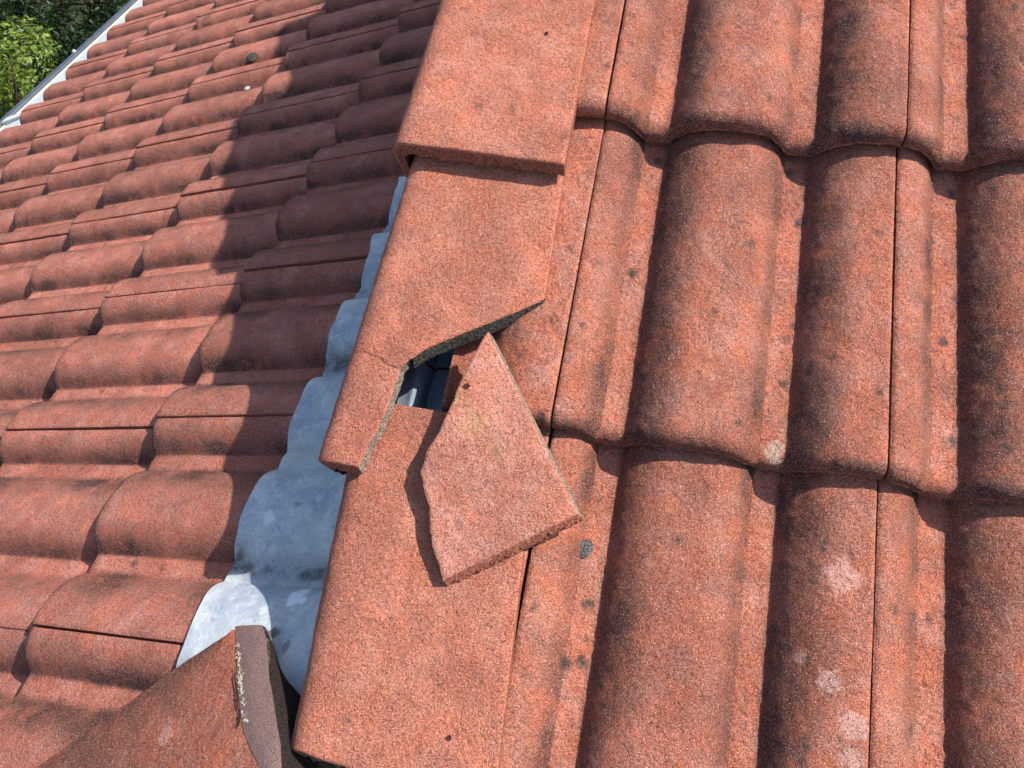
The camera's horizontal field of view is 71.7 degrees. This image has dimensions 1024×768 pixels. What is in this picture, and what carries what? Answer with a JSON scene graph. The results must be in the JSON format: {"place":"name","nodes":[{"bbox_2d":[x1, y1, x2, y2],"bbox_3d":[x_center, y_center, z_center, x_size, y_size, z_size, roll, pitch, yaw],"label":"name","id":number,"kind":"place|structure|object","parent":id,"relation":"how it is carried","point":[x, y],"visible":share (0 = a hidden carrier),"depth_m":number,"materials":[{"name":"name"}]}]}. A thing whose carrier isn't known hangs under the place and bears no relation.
{"place":"outdoors","nodes":[
{"label":"outdoors","id":0,"kind":"place"},
{"bbox_2d":[0,0,323,767],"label":"ground","id":1,"kind":"structure","parent":0,"point":[81,30],"depth_m":9.83,"materials":[{"name":"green plant"}]},
{"bbox_2d":[0,15,61,118],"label":"leafy shrub","id":2,"kind":"object","parent":1,"relation":"on","point":[16,88],"visible":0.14,"depth_m":5.31,"materials":[{"name":"green plant"}]},
{"bbox_2d":[14,0,80,20],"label":"broadleaf tree","id":3,"kind":"object","parent":1,"relation":"on","point":[72,13],"visible":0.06,"depth_m":9.79,"materials":[{"name":"green plant"}]},
{"bbox_2d":[0,0,125,117],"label":"broadleaf tree","id":4,"kind":"object","parent":1,"relation":"on","point":[17,8],"visible":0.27,"depth_m":7.53,"materials":[{"name":"green plant"}]},
{"bbox_2d":[22,0,129,57],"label":"broadleaf tree","id":5,"kind":"object","parent":1,"relation":"on","point":[116,5],"visible":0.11,"depth_m":7.45,"materials":[{"name":"green plant"}]},
{"bbox_2d":[319,761,343,767],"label":"gable wall","id":6,"kind":"structure","parent":1,"relation":"on","point":[325,764],"depth_m":0.75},
{"bbox_2d":[313,761,318,767],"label":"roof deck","id":7,"kind":"structure","parent":6,"relation":"on","point":[315,764],"depth_m":0.69,"materials":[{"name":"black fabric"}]},
{"bbox_2d":[0,147,31,184],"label":"double roll tile","id":8,"kind":"object","parent":7,"relation":"on","point":[6,159],"visible":0.23,"depth_m":2.32,"materials":[{"name":"red concrete"}]},
{"bbox_2d":[0,185,47,233],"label":"double roll tile","id":9,"kind":"object","parent":7,"relation":"on","point":[11,202],"visible":0.41,"depth_m":2.00,"materials":[{"name":"red concrete"}]},
{"bbox_2d":[0,158,134,244],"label":"double roll tile","id":10,"kind":"object","parent":9,"relation":"on","point":[63,203],"visible":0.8,"depth_m":1.83,"materials":[{"name":"red concrete"}]},
{"bbox_2d":[0,235,69,306],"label":"double roll tile","id":11,"kind":"object","parent":7,"relation":"on","point":[19,261],"visible":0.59,"depth_m":1.67,"materials":[{"name":"red concrete"}]},
{"bbox_2d":[0,97,83,153],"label":"double roll tile","id":12,"kind":"object","parent":7,"relation":"on","point":[34,122],"visible":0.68,"depth_m":2.47,"materials":[{"name":"red concrete"}]},
{"bbox_2d":[0,309,101,439],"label":"double roll tile","id":13,"kind":"object","parent":7,"relation":"on","point":[33,348],"visible":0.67,"depth_m":1.34,"materials":[{"name":"red concrete"}]},
{"bbox_2d":[6,284,241,430],"bbox_3d":[-0.590,-0.042,1.183,0.420,0.056,0.312,-2,51,21],"label":"double roll tile","id":14,"kind":"object","parent":13,"relation":"on","point":[133,363],"visible":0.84,"depth_m":1.18,"materials":[{"name":"red concrete"}]},
{"bbox_2d":[0,123,104,192],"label":"double roll tile","id":15,"kind":"object","parent":7,"relation":"on","point":[50,153],"visible":0.71,"depth_m":2.15,"materials":[{"name":"red concrete"}]},
{"bbox_2d":[0,0,142,131],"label":"eaves gutter","id":16,"kind":"object","parent":7,"relation":"attached to","point":[11,118],"visible":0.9,"depth_m":3.23,"materials":[{"name":"white metal"}]},
{"bbox_2d":[21,53,127,111],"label":"double roll tile","id":17,"kind":"object","parent":7,"relation":"on","point":[76,82],"visible":0.62,"depth_m":2.64,"materials":[{"name":"red concrete"}]},
{"bbox_2d":[85,26,195,87],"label":"double roll tile","id":18,"kind":"object","parent":17,"relation":"on","point":[142,57],"visible":0.64,"depth_m":2.50,"materials":[{"name":"red concrete"}]},
{"bbox_2d":[0,429,154,630],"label":"double roll tile","id":19,"kind":"object","parent":7,"relation":"on","point":[57,488],"visible":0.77,"depth_m":1.00,"materials":[{"name":"red concrete"}]},
{"bbox_2d":[32,415,292,644],"bbox_3d":[-0.335,0.167,0.869,0.421,0.056,0.312,-2,51,21],"label":"double roll tile","id":20,"kind":"object","parent":19,"relation":"on","point":[166,528],"visible":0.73,"depth_m":0.88,"materials":[{"name":"red concrete"}]},
{"bbox_2d":[0,208,178,318],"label":"double roll tile","id":21,"kind":"object","parent":7,"relation":"on","point":[92,265],"visible":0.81,"depth_m":1.50,"materials":[{"name":"red concrete"}]},
{"bbox_2d":[34,71,153,138],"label":"double roll tile","id":22,"kind":"object","parent":7,"relation":"on","point":[97,104],"visible":0.66,"depth_m":2.32,"materials":[{"name":"red concrete"}]},
{"bbox_2d":[68,14,165,68],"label":"double roll tile","id":23,"kind":"object","parent":7,"relation":"on","point":[118,41],"visible":0.56,"depth_m":2.81,"materials":[{"name":"red concrete"}]},
{"bbox_2d":[49,95,188,174],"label":"double roll tile","id":24,"kind":"object","parent":7,"relation":"on","point":[124,134],"visible":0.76,"depth_m":2.00,"materials":[{"name":"red concrete"}]},
{"bbox_2d":[108,0,175,30],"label":"double roll tile","id":25,"kind":"object","parent":7,"relation":"on","point":[148,9],"visible":0.62,"depth_m":2.97,"materials":[{"name":"red concrete"}]},
{"bbox_2d":[168,0,187,5],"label":"double roll tile","id":26,"kind":"object","parent":25,"relation":"on","point":[175,2],"visible":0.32,"depth_m":2.79,"materials":[{"name":"red concrete"}]},
{"bbox_2d":[71,128,238,224],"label":"double roll tile","id":27,"kind":"object","parent":7,"relation":"on","point":[162,176],"visible":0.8,"depth_m":1.68,"materials":[{"name":"red concrete"}]},
{"bbox_2d":[180,92,359,196],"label":"double roll tile","id":28,"kind":"object","parent":27,"relation":"on","point":[280,144],"visible":0.81,"depth_m":1.54,"materials":[{"name":"red concrete"}]},
{"bbox_2d":[0,627,314,767],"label":"double roll tile","id":29,"kind":"object","parent":7,"relation":"on","point":[76,685],"visible":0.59,"depth_m":0.77,"materials":[{"name":"red concrete"}]},
{"bbox_2d":[36,625,312,767],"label":"hip cap","id":30,"kind":"object","parent":29,"relation":"on","point":[231,698],"visible":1,"depth_m":0.66,"materials":[{"name":"red tile"}]},
{"bbox_2d":[107,42,233,113],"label":"double roll tile","id":31,"kind":"object","parent":7,"relation":"on","point":[174,77],"visible":0.69,"depth_m":2.18,"materials":[{"name":"red concrete"}]},
{"bbox_2d":[129,0,214,44],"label":"double roll tile","id":32,"kind":"object","parent":7,"relation":"on","point":[181,16],"visible":0.69,"depth_m":2.67,"materials":[{"name":"red concrete"}]},
{"bbox_2d":[197,0,258,17],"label":"double roll tile","id":33,"kind":"object","parent":32,"relation":"on","point":[220,5],"visible":0.52,"depth_m":2.47,"materials":[{"name":"red concrete"}]},
{"bbox_2d":[105,177,307,297],"bbox_3d":[-0.532,-0.275,1.360,0.420,0.056,0.312,-2,51,21],"label":"double roll tile","id":34,"kind":"object","parent":7,"relation":"on","point":[217,238],"visible":0.78,"depth_m":1.36,"materials":[{"name":"red concrete"}]},
{"bbox_2d":[244,149,404,272],"bbox_3d":[-0.219,-0.305,1.222,0.420,0.056,0.312,-2,51,21],"label":"double roll tile","id":35,"kind":"object","parent":34,"relation":"on","point":[339,211],"visible":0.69,"depth_m":1.23,"materials":[{"name":"red concrete"}]},
{"bbox_2d":[136,63,285,148],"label":"double roll tile","id":36,"kind":"object","parent":7,"relation":"on","point":[216,105],"visible":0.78,"depth_m":1.86,"materials":[{"name":"red concrete"}]},
{"bbox_2d":[156,0,270,61],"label":"double roll tile","id":37,"kind":"object","parent":7,"relation":"on","point":[219,28],"visible":0.71,"depth_m":2.36,"materials":[{"name":"red concrete"}]},
{"bbox_2d":[235,0,325,32],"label":"double roll tile","id":38,"kind":"object","parent":37,"relation":"on","point":[269,12],"visible":0.75,"depth_m":2.19,"materials":[{"name":"red concrete"}]},
{"bbox_2d":[191,9,325,84],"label":"double roll tile","id":39,"kind":"object","parent":7,"relation":"on","point":[271,44],"visible":0.73,"depth_m":2.04,"materials":[{"name":"red concrete"}]},
{"bbox_2d":[246,52,257,62],"bbox_3d":[-0.733,-0.920,2.001,0.037,0.016,0.058,-5,50,24],"label":"moss clump","id":40,"kind":"object","parent":39,"relation":"on","point":[251,57],"visible":1,"depth_m":1.99,"materials":[{"name":"plant"}]},
{"bbox_2d":[156,259,365,418],"bbox_3d":[-0.278,-0.068,1.044,0.420,0.056,0.312,-2,51,21],"label":"double roll tile","id":41,"kind":"object","parent":7,"relation":"on","point":[263,351],"visible":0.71,"depth_m":1.05,"materials":[{"name":"red concrete"}]},
{"bbox_2d":[239,25,398,116],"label":"double roll tile","id":42,"kind":"object","parent":7,"relation":"on","point":[327,70],"visible":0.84,"depth_m":1.72,"materials":[{"name":"red concrete"}]},
{"bbox_2d":[287,0,413,51],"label":"double roll tile","id":43,"kind":"object","parent":7,"relation":"on","point":[341,19],"visible":0.76,"depth_m":1.87,"materials":[{"name":"red concrete"}]},
{"bbox_2d":[399,0,440,15],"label":"double roll tile","id":44,"kind":"object","parent":43,"relation":"on","point":[418,4],"visible":0.54,"depth_m":1.70,"materials":[{"name":"red concrete"}]},
{"bbox_2d":[310,67,418,162],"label":"double roll tile","id":45,"kind":"object","parent":7,"relation":"on","point":[371,122],"visible":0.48,"depth_m":1.42,"materials":[{"name":"red concrete"}]},
{"bbox_2d":[360,4,438,80],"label":"double roll tile","id":46,"kind":"object","parent":7,"relation":"on","point":[403,48],"visible":0.41,"depth_m":1.60,"materials":[{"name":"red concrete"}]},
{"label":"double roll tile","id":47,"kind":"object","parent":7,"relation":"on","visible":0},
{"bbox_2d":[0,627,29,703],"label":"double roll tile","id":48,"kind":"object","parent":47,"relation":"on","point":[14,672],"visible":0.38,"depth_m":0.86,"materials":[{"name":"red concrete"}]},
{"bbox_2d":[395,361,449,403],"bbox_3d":[0.051,-0.724,1.018,0.104,0.884,2.098,9,54,8],"label":"verge board","id":49,"kind":"object","parent":6,"relation":"on","point":[434,369],"depth_m":0.82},
{"bbox_2d":[291,404,524,767],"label":"verge tile","id":50,"kind":"object","parent":49,"relation":"on","point":[410,660],"visible":0.79,"depth_m":0.63,"materials":[{"name":"red concrete"}]},
{"bbox_2d":[421,332,583,585],"bbox_3d":[-0.004,0.071,0.655,0.155,0.018,0.239,9,76,8],"label":"tile fragment","id":51,"kind":"object","parent":50,"relation":"on","point":[496,489],"visible":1,"depth_m":0.65,"materials":[{"name":"red concrete"}]},
{"bbox_2d":[397,362,448,410],"bbox_3d":[-0.117,0.162,0.733,0.059,0.045,0.378,9,76,8],"label":"metal channel","id":52,"kind":"object","parent":49,"relation":"on","point":[423,385],"visible":0.15,"depth_m":0.77,"materials":[{"name":"metal"}]},
{"bbox_2d":[426,348,454,368],"bbox_3d":[0.007,-0.489,0.894,0.059,0.045,0.979,9,76,8],"label":"metal channel","id":53,"kind":"object","parent":49,"relation":"on","point":[444,359],"visible":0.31,"depth_m":0.79,"materials":[{"name":"metal"}]},
{"bbox_3d":[1.221,-0.542,0.809,2.300,0.882,2.112,9,54,8],"label":"roof underlay","id":54,"kind":"object","parent":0,"visible":0},
{"bbox_2d":[520,423,551,596],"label":"double roll tile","id":55,"kind":"object","parent":54,"relation":"on","point":[545,432],"visible":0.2,"depth_m":0.68,"materials":[{"name":"red concrete"}]},
{"bbox_2d":[441,115,605,427],"bbox_3d":[0.023,-0.158,0.760,0.111,0.056,0.420,9,72,8],"label":"double roll tile","id":56,"kind":"object","parent":55,"relation":"on","point":[531,344],"visible":0.41,"depth_m":0.71,"materials":[{"name":"red concrete"}]},
{"bbox_2d":[500,427,876,767],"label":"double roll tile","id":57,"kind":"object","parent":54,"relation":"on","point":[699,609],"visible":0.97,"depth_m":0.63,"materials":[{"name":"red concrete"}]},
{"bbox_2d":[579,539,592,558],"bbox_3d":[0.069,0.157,0.676,0.016,0.007,0.018,34,61,25],"label":"lichen patch","id":58,"kind":"object","parent":57,"relation":"on","point":[586,548],"visible":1,"depth_m":0.67,"materials":[{"name":"grey plant"}]},
{"bbox_2d":[551,119,895,479],"bbox_3d":[0.217,-0.128,0.731,0.312,0.056,0.420,9,72,8],"label":"double roll tile","id":59,"kind":"object","parent":57,"relation":"on","point":[732,298],"visible":0.99,"depth_m":0.70,"materials":[{"name":"red concrete"}]},
{"bbox_2d":[605,0,909,156],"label":"double roll tile","id":60,"kind":"object","parent":59,"relation":"on","point":[808,78],"visible":1,"depth_m":0.76,"materials":[{"name":"red concrete"}]},
{"bbox_2d":[868,479,1023,767],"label":"double roll tile","id":61,"kind":"object","parent":54,"relation":"on","point":[947,681],"visible":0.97,"depth_m":0.61,"materials":[{"name":"red concrete"}]},
{"bbox_2d":[882,147,1023,504],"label":"double roll tile","id":62,"kind":"object","parent":61,"relation":"on","point":[956,411],"visible":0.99,"depth_m":0.67,"materials":[{"name":"red concrete"}]},
{"bbox_2d":[900,0,1023,171],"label":"double roll tile","id":63,"kind":"object","parent":62,"relation":"on","point":[965,103],"visible":1,"depth_m":0.73,"materials":[{"name":"red concrete"}]},
{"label":"double roll tile","id":64,"kind":"object","parent":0,"visible":0},
{"bbox_2d":[176,176,405,695],"bbox_3d":[-0.052,-0.577,1.359,0.187,0.092,2.828,8,54,8],"label":"lead flashing","id":65,"kind":"object","parent":64,"relation":"on","point":[273,582],"visible":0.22,"depth_m":0.81,"materials":[{"name":"grey metal"}]},
{"bbox_2d":[318,154,565,474],"bbox_3d":[-0.053,-0.094,0.769,0.192,0.136,0.422,9,76,8],"label":"verge tile","id":66,"kind":"object","parent":65,"relation":"on","point":[467,254],"visible":0.89,"depth_m":0.72,"materials":[{"name":"red concrete"}]},
{"bbox_2d":[393,0,595,178],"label":"verge tile","id":67,"kind":"object","parent":66,"relation":"on","point":[496,82],"visible":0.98,"depth_m":0.76,"materials":[{"name":"red concrete"}]},
{"bbox_2d":[575,0,624,118],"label":"double roll tile","id":68,"kind":"object","parent":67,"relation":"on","point":[599,60],"visible":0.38,"depth_m":0.77,"materials":[{"name":"red concrete"}]}
]}

